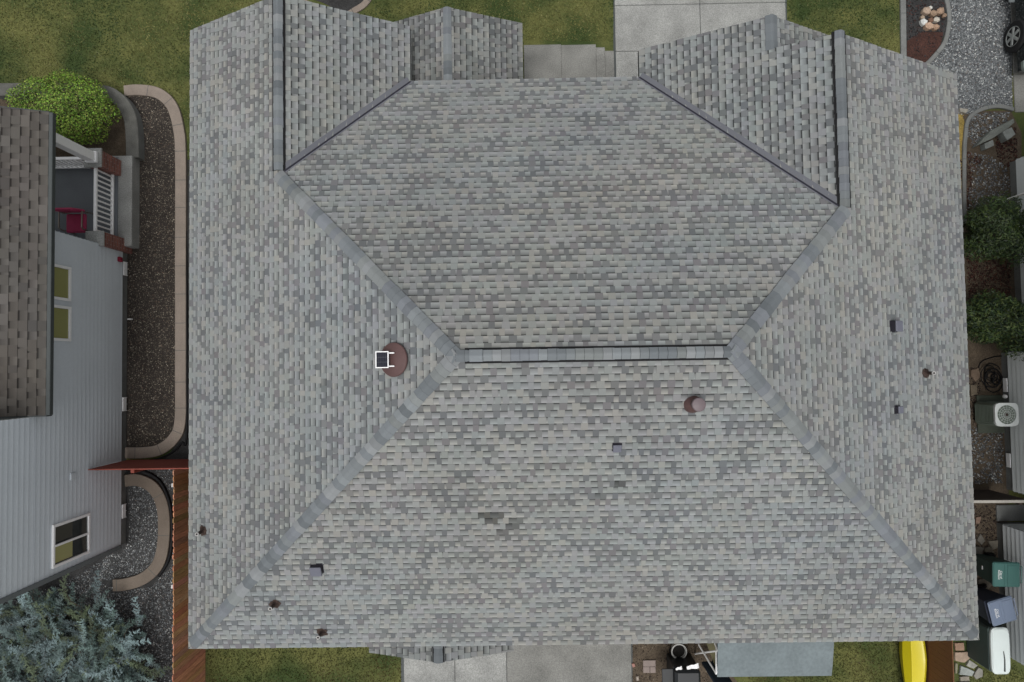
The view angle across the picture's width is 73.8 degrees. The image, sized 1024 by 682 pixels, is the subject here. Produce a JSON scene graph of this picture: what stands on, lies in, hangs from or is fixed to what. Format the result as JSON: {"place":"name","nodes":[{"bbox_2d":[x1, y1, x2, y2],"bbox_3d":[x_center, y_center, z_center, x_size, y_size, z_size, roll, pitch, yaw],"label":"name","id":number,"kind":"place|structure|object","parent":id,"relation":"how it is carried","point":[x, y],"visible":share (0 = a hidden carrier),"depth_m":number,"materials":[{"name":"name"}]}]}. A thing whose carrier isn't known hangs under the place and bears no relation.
{"place":"outdoors","nodes":[
{"label":"outdoors","id":0,"kind":"place"},
{"bbox_2d":[40,553,113,597],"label":"gravel","id":1,"kind":"structure","parent":0,"point":[85,578],"depth_m":17.83,"materials":[{"name":"grey gravel"}]},
{"bbox_2d":[0,458,188,681],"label":"dark gravel","id":2,"kind":"structure","parent":0,"point":[73,574],"depth_m":17.81,"materials":[{"name":"grey gravel"}]},
{"bbox_2d":[0,570,172,681],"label":"juniper","id":3,"kind":"object","parent":2,"relation":"on","point":[105,660],"visible":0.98,"depth_m":17.06,"materials":[{"name":"green plant"}]},
{"bbox_2d":[113,473,170,591],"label":"kerb","id":4,"kind":"structure","parent":2,"relation":"on","point":[153,487],"depth_m":17.77,"materials":[{"name":"beige concrete"}]},
{"bbox_2d":[126,470,173,576],"bbox_3d":[-9.246,4.641,17.846,0.872,0.120,2.901,-18,88,0],"label":"edging strip","id":5,"kind":"object","parent":2,"relation":"on","point":[159,480],"visible":0.87,"depth_m":17.81,"materials":[{"name":"black plastic"}]},
{"bbox_2d":[100,486,157,585],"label":"grey gravel","id":6,"kind":"structure","parent":0,"point":[123,559],"depth_m":17.86,"materials":[{"name":"grey gravel"}]},
{"bbox_2d":[404,658,454,681],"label":"patio","id":7,"kind":"structure","parent":0,"point":[415,670],"depth_m":17.63,"materials":[{"name":"concrete"}]},
{"bbox_2d":[455,652,506,681],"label":"patio","id":8,"kind":"structure","parent":0,"point":[490,668],"depth_m":17.62,"materials":[{"name":"concrete"}]},
{"bbox_2d":[0,0,1023,681],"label":"lawn","id":9,"kind":"structure","parent":0,"point":[318,674],"depth_m":18.29,"materials":[{"name":"green plant"}]},
{"bbox_2d":[0,99,125,156],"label":"shrub bed","id":10,"kind":"object","parent":9,"relation":"on","point":[114,144],"visible":0.25,"depth_m":18.26,"materials":[{"name":"soil"}]},
{"bbox_2d":[4,68,121,145],"bbox_3d":[-11.539,-6.026,17.591,2.810,1.460,2.070,-1,88,1],"label":"shrub","id":11,"kind":"object","parent":10,"relation":"on","point":[74,118],"visible":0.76,"depth_m":17.22,"materials":[{"name":"green plant"}]},
{"bbox_2d":[0,106,139,603],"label":"neighbour house","id":12,"kind":"structure","parent":9,"relation":"on","point":[63,348],"depth_m":15.32,"materials":[{"name":"grey"}]},
{"bbox_2d":[54,264,71,301],"bbox_3d":[-10.182,-1.319,15.311,0.050,0.840,0.788,-1,88,1],"label":"window","id":13,"kind":"structure","parent":12,"relation":"in","point":[63,277],"depth_m":15.47,"materials":[{"name":"green"}]},
{"bbox_2d":[54,305,71,341],"bbox_3d":[-10.168,-0.403,15.290,0.050,0.839,0.799,-1,88,1],"label":"window","id":14,"kind":"structure","parent":12,"relation":"in","point":[62,317],"depth_m":15.44,"materials":[{"name":"green"}]},
{"bbox_2d":[51,513,89,568],"bbox_3d":[-10.089,4.551,15.633,0.050,1.291,0.949,-1,88,1],"label":"window","id":15,"kind":"structure","parent":12,"relation":"in","point":[71,537],"depth_m":15.58,"materials":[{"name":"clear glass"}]},
{"bbox_2d":[55,208,98,234],"bbox_3d":[-11.082,-3.047,17.289,0.614,0.995,0.584,-1,88,1],"label":"porch chair","id":16,"kind":"object","parent":12,"relation":"on","point":[76,223],"visible":0.86,"depth_m":17.32,"materials":[{"name":"fabric"}]},
{"bbox_2d":[0,83,144,160],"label":"kerb","id":17,"kind":"structure","parent":9,"relation":"on","point":[133,123],"depth_m":18.01,"materials":[{"name":"grey concrete"}]},
{"bbox_2d":[88,459,188,472],"bbox_3d":[-8.378,3.124,17.088,3.452,1.670,0.121,-1,88,1],"label":"fence","id":18,"kind":"object","parent":9,"relation":"on","point":[134,466],"visible":0.52,"depth_m":16.80,"materials":[{"name":"red wood"}]},
{"bbox_2d":[126,96,174,446],"bbox_3d":[-9.521,-1.916,18.121,1.558,0.001,9.770,-1,88,1],"label":"pebble bed","id":19,"kind":"object","parent":9,"relation":"on","point":[149,297],"visible":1,"depth_m":18.09,"materials":[{"name":"grey gravel"}]},
{"bbox_2d":[124,84,186,458],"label":"kerb","id":20,"kind":"structure","parent":9,"relation":"on","point":[176,434],"depth_m":18.04,"materials":[{"name":"grey concrete"}]},
{"bbox_2d":[147,469,173,490],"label":"gravel","id":21,"kind":"structure","parent":9,"relation":"on","point":[164,471],"depth_m":17.91,"materials":[{"name":"grey gravel"}]},
{"bbox_2d":[164,160,189,458],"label":"side soil","id":22,"kind":"structure","parent":9,"relation":"on","point":[182,451],"depth_m":18.05,"materials":[{"name":"brown soil"}]},
{"bbox_2d":[149,230,188,459],"bbox_3d":[-8.671,-0.797,18.062,0.957,0.080,8.061,6,88,1],"label":"edging strip","id":23,"kind":"object","parent":22,"relation":"on","point":[187,404],"visible":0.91,"depth_m":17.98,"materials":[{"name":"black plastic"}]},
{"bbox_2d":[171,469,204,681],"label":"fence","id":24,"kind":"object","parent":9,"relation":"on","point":[188,664],"visible":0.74,"depth_m":16.55,"materials":[{"name":"brown wood"}]},
{"bbox_2d":[305,0,371,12],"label":"kerb","id":25,"kind":"structure","parent":9,"relation":"on","point":[362,5],"depth_m":18.29,"materials":[{"name":"beige concrete"}]},
{"bbox_2d":[317,0,362,10],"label":"mulch bed","id":26,"kind":"object","parent":9,"relation":"on","point":[347,5],"visible":0.69,"depth_m":18.33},
{"bbox_2d":[0,0,899,172],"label":"grass","id":27,"kind":"structure","parent":9,"relation":"on","point":[209,10],"depth_m":18.34,"materials":[{"name":"green plant"}]},
{"bbox_2d":[401,644,632,681],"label":"joint bed","id":28,"kind":"object","parent":9,"relation":"on","point":[402,669],"visible":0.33,"depth_m":17.66,"materials":[{"name":"grey concrete"}]},
{"bbox_2d":[205,641,1023,681],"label":"grass","id":29,"kind":"structure","parent":9,"relation":"on","point":[390,669],"depth_m":17.68,"materials":[{"name":"green plant"}]},
{"bbox_2d":[632,643,736,681],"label":"planting bed","id":30,"kind":"object","parent":9,"relation":"on","point":[653,653],"visible":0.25,"depth_m":17.61,"materials":[{"name":"soil"}]},
{"bbox_2d":[643,667,649,672],"bbox_3d":[3.462,8.466,17.583,0.167,0.050,0.156,-1,88,1],"label":"paver","id":31,"kind":"object","parent":30,"relation":"on","point":[646,669],"visible":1,"depth_m":17.56,"materials":[{"name":"beige concrete"}]},
{"bbox_2d":[643,660,655,666],"bbox_3d":[3.539,8.303,17.589,0.318,0.050,0.158,-1,88,1],"label":"paver","id":32,"kind":"object","parent":30,"relation":"on","point":[649,663],"visible":1,"depth_m":17.56,"materials":[{"name":"beige concrete"}]},
{"bbox_2d":[650,666,655,672],"bbox_3d":[3.627,8.465,17.582,0.139,0.050,0.156,-1,88,1],"label":"paver","id":33,"kind":"object","parent":30,"relation":"on","point":[652,669],"visible":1,"depth_m":17.56,"materials":[{"name":"beige concrete"}]},
{"bbox_2d":[671,643,686,657],"bbox_3d":[4.236,7.879,17.447,0.400,0.340,0.400,-1,88,1],"label":"plant pot","id":34,"kind":"object","parent":30,"relation":"on","point":[678,650],"visible":0.93,"depth_m":17.33,"materials":[{"name":"white ceramic"}]},
{"bbox_2d":[662,648,700,681],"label":"grill","id":35,"kind":"object","parent":30,"relation":"on","point":[670,673],"visible":0.84,"depth_m":16.80,"materials":[{"name":"black metal"}]},
{"bbox_2d":[687,663,698,669],"bbox_3d":[4.389,7.911,16.564,0.300,0.035,0.120,-10,88,0],"label":"paper","id":36,"kind":"object","parent":35,"relation":"on","point":[695,666],"visible":1,"depth_m":16.56,"materials":[{"name":"white paper"}]},
{"bbox_2d":[694,642,833,681],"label":"canopy swing","id":37,"kind":"object","parent":30,"relation":"on","point":[761,659],"visible":0.69,"depth_m":15.67,"materials":[{"name":"grey fabric"}]},
{"bbox_2d":[899,0,906,55],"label":"kerb","id":38,"kind":"structure","parent":9,"relation":"on","point":[902,13],"depth_m":18.11,"materials":[{"name":"grey concrete"}]},
{"bbox_2d":[899,641,926,681],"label":"kayak","id":39,"kind":"object","parent":9,"relation":"on","point":[913,658],"visible":0.45,"depth_m":16.94,"materials":[{"name":"yellow plastic"}]},
{"bbox_2d":[906,0,946,42],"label":"mulch bed","id":40,"kind":"object","parent":9,"relation":"on","point":[919,3],"visible":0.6,"depth_m":18.16,"materials":[{"name":"black gravel"}]},
{"bbox_2d":[919,18,927,26],"bbox_3d":[10.914,-8.455,18.086,0.181,0.118,0.170,-26,88,0],"label":"rock","id":41,"kind":"object","parent":40,"relation":"on","point":[922,22],"visible":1,"depth_m":18.05,"materials":[{"name":"white stone"}]},
{"bbox_2d":[907,31,942,61],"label":"mulch","id":42,"kind":"object","parent":40,"relation":"on","point":[924,40],"visible":0.71,"depth_m":18.12,"materials":[{"name":"brown wood"}]},
{"bbox_2d":[906,0,944,61],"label":"mulch chips","id":43,"kind":"object","parent":40,"relation":"on","point":[911,31],"visible":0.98,"depth_m":18.14,"materials":[{"name":"wood"}]},
{"bbox_2d":[923,22,933,30],"bbox_3d":[11.034,-8.338,18.064,0.227,0.151,0.200,-1,88,1],"label":"rock","id":44,"kind":"object","parent":43,"relation":"on","point":[928,26],"visible":1,"depth_m":18.02,"materials":[{"name":"beige stone"}]},
{"bbox_2d":[928,10,936,17],"bbox_3d":[11.153,-8.680,18.084,0.200,0.133,0.171,26,88,1],"label":"rock","id":45,"kind":"object","parent":43,"relation":"on","point":[933,13],"visible":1,"depth_m":18.04,"materials":[{"name":"beige stone"}]},
{"bbox_2d":[936,7,943,15],"bbox_3d":[11.337,-8.736,18.076,0.210,0.149,0.188,-1,88,1],"label":"rock","id":46,"kind":"object","parent":43,"relation":"on","point":[940,10],"visible":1,"depth_m":18.03,"materials":[{"name":"beige stone"}]},
{"bbox_2d":[920,7,930,15],"bbox_3d":[10.973,-8.752,18.081,0.232,0.149,0.191,-1,88,1],"label":"rock","id":47,"kind":"object","parent":40,"relation":"on","point":[925,11],"visible":1,"depth_m":18.04,"materials":[{"name":"beige stone"}]},
{"bbox_2d":[931,24,939,30],"bbox_3d":[11.219,-8.307,18.069,0.191,0.133,0.157,-1,88,1],"label":"rock","id":48,"kind":"object","parent":40,"relation":"on","point":[936,27],"visible":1,"depth_m":18.02,"materials":[{"name":"beige stone"}]},
{"bbox_2d":[932,17,939,22],"bbox_3d":[11.245,-8.517,18.085,0.173,0.117,0.150,-1,88,1],"label":"rock","id":49,"kind":"object","parent":40,"relation":"on","point":[936,19],"visible":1,"depth_m":18.05,"materials":[{"name":"white stone"}]},
{"bbox_2d":[925,0,951,63],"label":"kerb","id":50,"kind":"structure","parent":9,"relation":"on","point":[945,37],"depth_m":18.09,"materials":[{"name":"grey concrete"}]},
{"bbox_2d":[925,640,953,681],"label":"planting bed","id":51,"kind":"object","parent":9,"relation":"on","point":[940,662],"visible":0.13,"depth_m":16.39,"materials":[{"name":"brown soil"}]},
{"bbox_2d":[954,662,957,673],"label":"flagstone","id":52,"kind":"object","parent":9,"relation":"on","point":[955,667],"visible":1,"depth_m":17.48,"materials":[{"name":"grey stone"}]},
{"bbox_2d":[953,642,963,650],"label":"flagstone","id":53,"kind":"object","parent":9,"relation":"on","point":[958,646],"visible":1,"depth_m":17.50,"materials":[{"name":"beige stone"}]},
{"bbox_2d":[954,651,968,662],"bbox_3d":[11.543,8.111,17.507,0.384,0.052,0.282,-1,88,1],"label":"flagstone","id":54,"kind":"object","parent":9,"relation":"on","point":[961,656],"visible":0.98,"depth_m":17.49,"materials":[{"name":"beige stone"}]},
{"bbox_2d":[959,676,969,680],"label":"flagstone","id":55,"kind":"object","parent":9,"relation":"on","point":[963,678],"visible":1,"depth_m":17.47,"materials":[{"name":"grey stone"}]},
{"bbox_2d":[958,665,973,675],"bbox_3d":[11.659,8.470,17.494,0.372,0.050,0.234,11,88,1],"label":"flagstone","id":56,"kind":"object","parent":9,"relation":"on","point":[963,670],"visible":1,"depth_m":17.47,"materials":[{"name":"grey stone"}]},
{"bbox_2d":[965,659,977,668],"bbox_3d":[11.791,8.308,17.498,0.259,0.051,0.171,30,88,2],"label":"flagstone","id":57,"kind":"object","parent":9,"relation":"on","point":[971,664],"visible":1,"depth_m":17.48,"materials":[{"name":"grey stone"}]},
{"bbox_2d":[973,667,982,678],"bbox_3d":[11.964,8.535,17.487,0.215,0.052,0.307,29,88,2],"label":"flagstone","id":58,"kind":"object","parent":9,"relation":"on","point":[978,673],"visible":1,"depth_m":17.46,"materials":[{"name":"grey stone"}]},
{"bbox_2d":[967,615,1010,673],"bbox_3d":[11.897,7.560,17.055,0.460,0.990,1.120,-1,88,1],"label":"storage box","id":59,"kind":"object","parent":9,"relation":"on","point":[989,649],"visible":0.96,"depth_m":16.63,"materials":[{"name":"grey plastic"}]},
{"bbox_2d":[1001,156,1023,493],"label":"neighbour house","id":60,"kind":"structure","parent":9,"relation":"on","point":[1013,380],"depth_m":17.47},
{"bbox_2d":[524,44,561,78],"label":"path","id":61,"kind":"structure","parent":0,"point":[542,61],"depth_m":18.18,"materials":[{"name":"concrete"}]},
{"bbox_2d":[507,644,631,681],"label":"patio","id":62,"kind":"structure","parent":0,"point":[575,663],"depth_m":17.60,"materials":[{"name":"concrete"}]},
{"bbox_2d":[561,44,596,77],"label":"path","id":63,"kind":"structure","parent":0,"point":[577,61],"depth_m":18.17,"materials":[{"name":"concrete"}]},
{"bbox_2d":[188,0,978,663],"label":"house","id":64,"kind":"structure","parent":0,"point":[492,350],"depth_m":13.45,"materials":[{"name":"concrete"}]},
{"bbox_2d":[596,47,605,76],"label":"path","id":65,"kind":"structure","parent":0,"point":[600,61],"depth_m":18.18,"materials":[{"name":"concrete"}]},
{"bbox_2d":[605,51,613,76],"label":"path","id":66,"kind":"structure","parent":0,"point":[609,63],"depth_m":18.19,"materials":[{"name":"concrete"}]},
{"bbox_2d":[616,51,637,76],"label":"driveway","id":67,"kind":"structure","parent":0,"point":[626,64],"depth_m":18.18,"materials":[{"name":"concrete"}]},
{"bbox_2d":[615,0,698,5],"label":"driveway","id":68,"kind":"structure","parent":0,"point":[642,2],"depth_m":18.23,"materials":[{"name":"concrete"}]},
{"bbox_2d":[613,0,786,76],"bbox_3d":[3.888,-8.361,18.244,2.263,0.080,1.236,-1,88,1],"label":"driveway","id":69,"kind":"structure","parent":0,"point":[637,27],"depth_m":18.21,"materials":[{"name":"concrete"}]},
{"bbox_2d":[700,0,784,3],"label":"driveway","id":70,"kind":"structure","parent":0,"point":[731,1],"depth_m":18.21,"materials":[{"name":"concrete"}]},
{"bbox_2d":[700,3,785,32],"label":"driveway","id":71,"kind":"structure","parent":0,"point":[715,16],"depth_m":18.19,"materials":[{"name":"concrete"}]},
{"bbox_2d":[958,113,966,196],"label":"dry grass","id":72,"kind":"structure","parent":0,"point":[961,122],"depth_m":18.03,"materials":[{"name":"plant"}]},
{"bbox_2d":[930,0,1013,114],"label":"gravel","id":73,"kind":"structure","parent":0,"point":[965,52],"depth_m":18.10,"materials":[{"name":"grey gravel"}]},
{"bbox_2d":[958,108,967,113],"bbox_3d":[11.911,-6.071,18.015,0.226,0.063,0.121,7,88,1],"label":"paver","id":74,"kind":"object","parent":73,"relation":"on","point":[962,110],"visible":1,"depth_m":17.99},
{"bbox_2d":[962,111,1021,592],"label":"side gravel","id":75,"kind":"structure","parent":0,"point":[978,353],"depth_m":17.82,"materials":[{"name":"gravel"}]},
{"bbox_2d":[969,385,976,395],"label":"flagstone","id":76,"kind":"object","parent":75,"relation":"on","point":[973,389],"visible":1,"depth_m":17.73,"materials":[{"name":"beige stone"}]},
{"bbox_2d":[970,368,980,380],"bbox_3d":[12.065,0.883,17.770,0.256,0.052,0.323,-17,88,0],"label":"flagstone","id":77,"kind":"object","parent":75,"relation":"on","point":[975,375],"visible":1,"depth_m":17.75,"materials":[{"name":"beige stone"}]},
{"bbox_2d":[975,516,980,523],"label":"flagstone","id":78,"kind":"object","parent":75,"relation":"on","point":[977,519],"visible":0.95,"depth_m":17.61,"materials":[{"name":"beige stone"}]},
{"bbox_2d":[975,546,983,553],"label":"flagstone","id":79,"kind":"object","parent":75,"relation":"on","point":[979,549],"visible":0.54,"depth_m":17.58,"materials":[{"name":"grey stone"}]},
{"bbox_2d":[976,533,984,544],"bbox_3d":[12.098,5.117,17.613,0.184,0.051,0.239,-41,88,-1],"label":"flagstone","id":80,"kind":"object","parent":75,"relation":"on","point":[980,539],"visible":1,"depth_m":17.59,"materials":[{"name":"grey stone"}]},
{"bbox_2d":[969,367,996,556],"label":"pebbles","id":81,"kind":"object","parent":75,"relation":"on","point":[986,506],"visible":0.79,"depth_m":17.65,"materials":[{"name":"gravel"}]},
{"bbox_2d":[977,578,991,588],"bbox_3d":[12.175,6.247,17.570,0.361,0.052,0.326,-1,88,1],"label":"flagstone","id":82,"kind":"object","parent":75,"relation":"on","point":[982,580],"visible":0.45,"depth_m":17.55,"materials":[{"name":"grey stone"}]},
{"bbox_2d":[980,140,993,150],"bbox_3d":[12.469,-5.131,17.911,0.288,0.188,0.158,-24,88,0],"label":"concrete block","id":83,"kind":"object","parent":75,"relation":"on","point":[987,145],"depth_m":17.83,"materials":[{"name":"grey concrete"}]},
{"bbox_2d":[962,104,1013,223],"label":"kerb","id":84,"kind":"structure","parent":75,"relation":"on","point":[965,138],"depth_m":17.97,"materials":[{"name":"grey concrete"}]},
{"bbox_2d":[960,127,1017,302],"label":"mulch chips","id":85,"kind":"object","parent":75,"relation":"on","point":[989,271],"visible":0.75,"depth_m":17.89,"materials":[{"name":"wood"}]},
{"bbox_2d":[997,127,1014,142],"bbox_3d":[12.961,-5.401,17.895,0.283,0.229,0.260,-30,88,-1],"label":"concrete block","id":86,"kind":"object","parent":85,"relation":"on","point":[1006,135],"depth_m":17.80,"materials":[{"name":"grey concrete"}]},
{"bbox_2d":[968,112,1009,146],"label":"gravel","id":87,"kind":"structure","parent":75,"relation":"on","point":[993,125],"depth_m":18.03,"materials":[{"name":"grey gravel"}]},
{"bbox_2d":[971,119,1013,148],"bbox_3d":[12.641,-5.455,17.932,1.288,0.167,0.207,-31,88,-1],"label":"edging stone","id":88,"kind":"object","parent":87,"relation":"on","point":[990,134],"visible":0.98,"depth_m":17.85,"materials":[{"name":"grey stone"}]},
{"bbox_2d":[984,546,993,552],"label":"flagstone","id":89,"kind":"object","parent":75,"relation":"on","point":[988,549],"visible":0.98,"depth_m":17.58,"materials":[{"name":"grey stone"}]},
{"bbox_2d":[978,356,1001,367],"bbox_3d":[12.435,0.530,17.785,0.849,0.024,0.216,-32,88,-1],"label":"garden hose","id":90,"kind":"object","parent":75,"relation":"on","point":[988,358],"visible":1,"depth_m":17.78,"materials":[{"name":"black plastic"}]},
{"bbox_2d":[976,395,1004,432],"bbox_3d":[12.434,1.902,17.760,0.691,0.110,0.979,-1,88,1],"label":"equipment pad","id":91,"kind":"object","parent":75,"relation":"on","point":[981,428],"visible":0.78,"depth_m":17.70,"materials":[{"name":"grey concrete"}]},
{"bbox_2d":[975,401,1018,425],"bbox_3d":[12.256,1.838,17.287,0.580,0.824,0.580,-1,88,1],"label":"air conditioner","id":92,"kind":"object","parent":91,"relation":"on","point":[993,413],"visible":1,"depth_m":16.92,"materials":[{"name":"white metal"}]},
{"bbox_2d":[980,363,1002,392],"bbox_3d":[12.621,1.049,17.705,1.060,0.141,0.686,39,89,2],"label":"garden hose","id":93,"kind":"object","parent":75,"relation":"on","point":[992,378],"visible":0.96,"depth_m":17.70,"materials":[{"name":"black plastic"}]},
{"bbox_2d":[987,540,997,549],"bbox_3d":[12.407,5.260,17.604,0.261,0.052,0.257,-1,88,1],"label":"flagstone","id":94,"kind":"object","parent":75,"relation":"on","point":[993,544],"visible":1,"depth_m":17.58,"materials":[{"name":"grey stone"}]},
{"bbox_2d":[963,190,1023,269],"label":"shrub","id":95,"kind":"object","parent":75,"relation":"on","point":[1005,224],"visible":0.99,"depth_m":16.38,"materials":[{"name":"green plant"}]},
{"bbox_2d":[966,288,1023,360],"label":"shrub","id":96,"kind":"object","parent":75,"relation":"on","point":[992,330],"visible":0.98,"depth_m":16.38,"materials":[{"name":"green plant"}]},
{"bbox_2d":[977,583,1017,625],"bbox_3d":[11.883,6.535,17.010,0.721,1.172,0.594,-13,88,0],"label":"wheeled bin","id":97,"kind":"object","parent":75,"relation":"on","point":[995,608],"visible":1,"depth_m":16.49,"materials":[{"name":"blue plastic"}]},
{"bbox_2d":[973,490,1023,504],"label":"fence","id":98,"kind":"object","parent":75,"relation":"on","point":[985,496],"visible":0.38,"depth_m":16.52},
{"bbox_2d":[976,552,1021,586],"bbox_3d":[12.031,5.684,17.071,0.745,1.110,0.614,-1,88,1],"label":"wheeled bin","id":99,"kind":"object","parent":75,"relation":"on","point":[994,571],"visible":1,"depth_m":16.54,"materials":[{"name":"green plastic"}]},
{"bbox_2d":[995,504,1023,520],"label":"path","id":100,"kind":"structure","parent":0,"point":[1014,512],"depth_m":17.61,"materials":[{"name":"grey concrete"}]},
{"bbox_2d":[996,522,1023,664],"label":"neighbour garage","id":101,"kind":"structure","parent":0,"point":[1010,539],"depth_m":17.01,"materials":[{"name":"grey"}]},
{"bbox_2d":[1010,2,1014,14],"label":"path","id":102,"kind":"structure","parent":0,"point":[1012,6],"depth_m":18.12,"materials":[{"name":"concrete"}]},
{"bbox_2d":[1003,0,1023,71],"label":"parked car","id":103,"kind":"object","parent":102,"relation":"on","point":[1013,40],"visible":1,"depth_m":17.61,"materials":[{"name":"black paint"}]},
{"bbox_2d":[1011,16,1023,73],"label":"path","id":104,"kind":"structure","parent":0,"point":[1014,59],"depth_m":18.07,"materials":[{"name":"concrete"}]},
{"bbox_2d":[1013,74,1023,111],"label":"path","id":105,"kind":"structure","parent":0,"point":[1018,83],"depth_m":18.04,"materials":[{"name":"concrete"}]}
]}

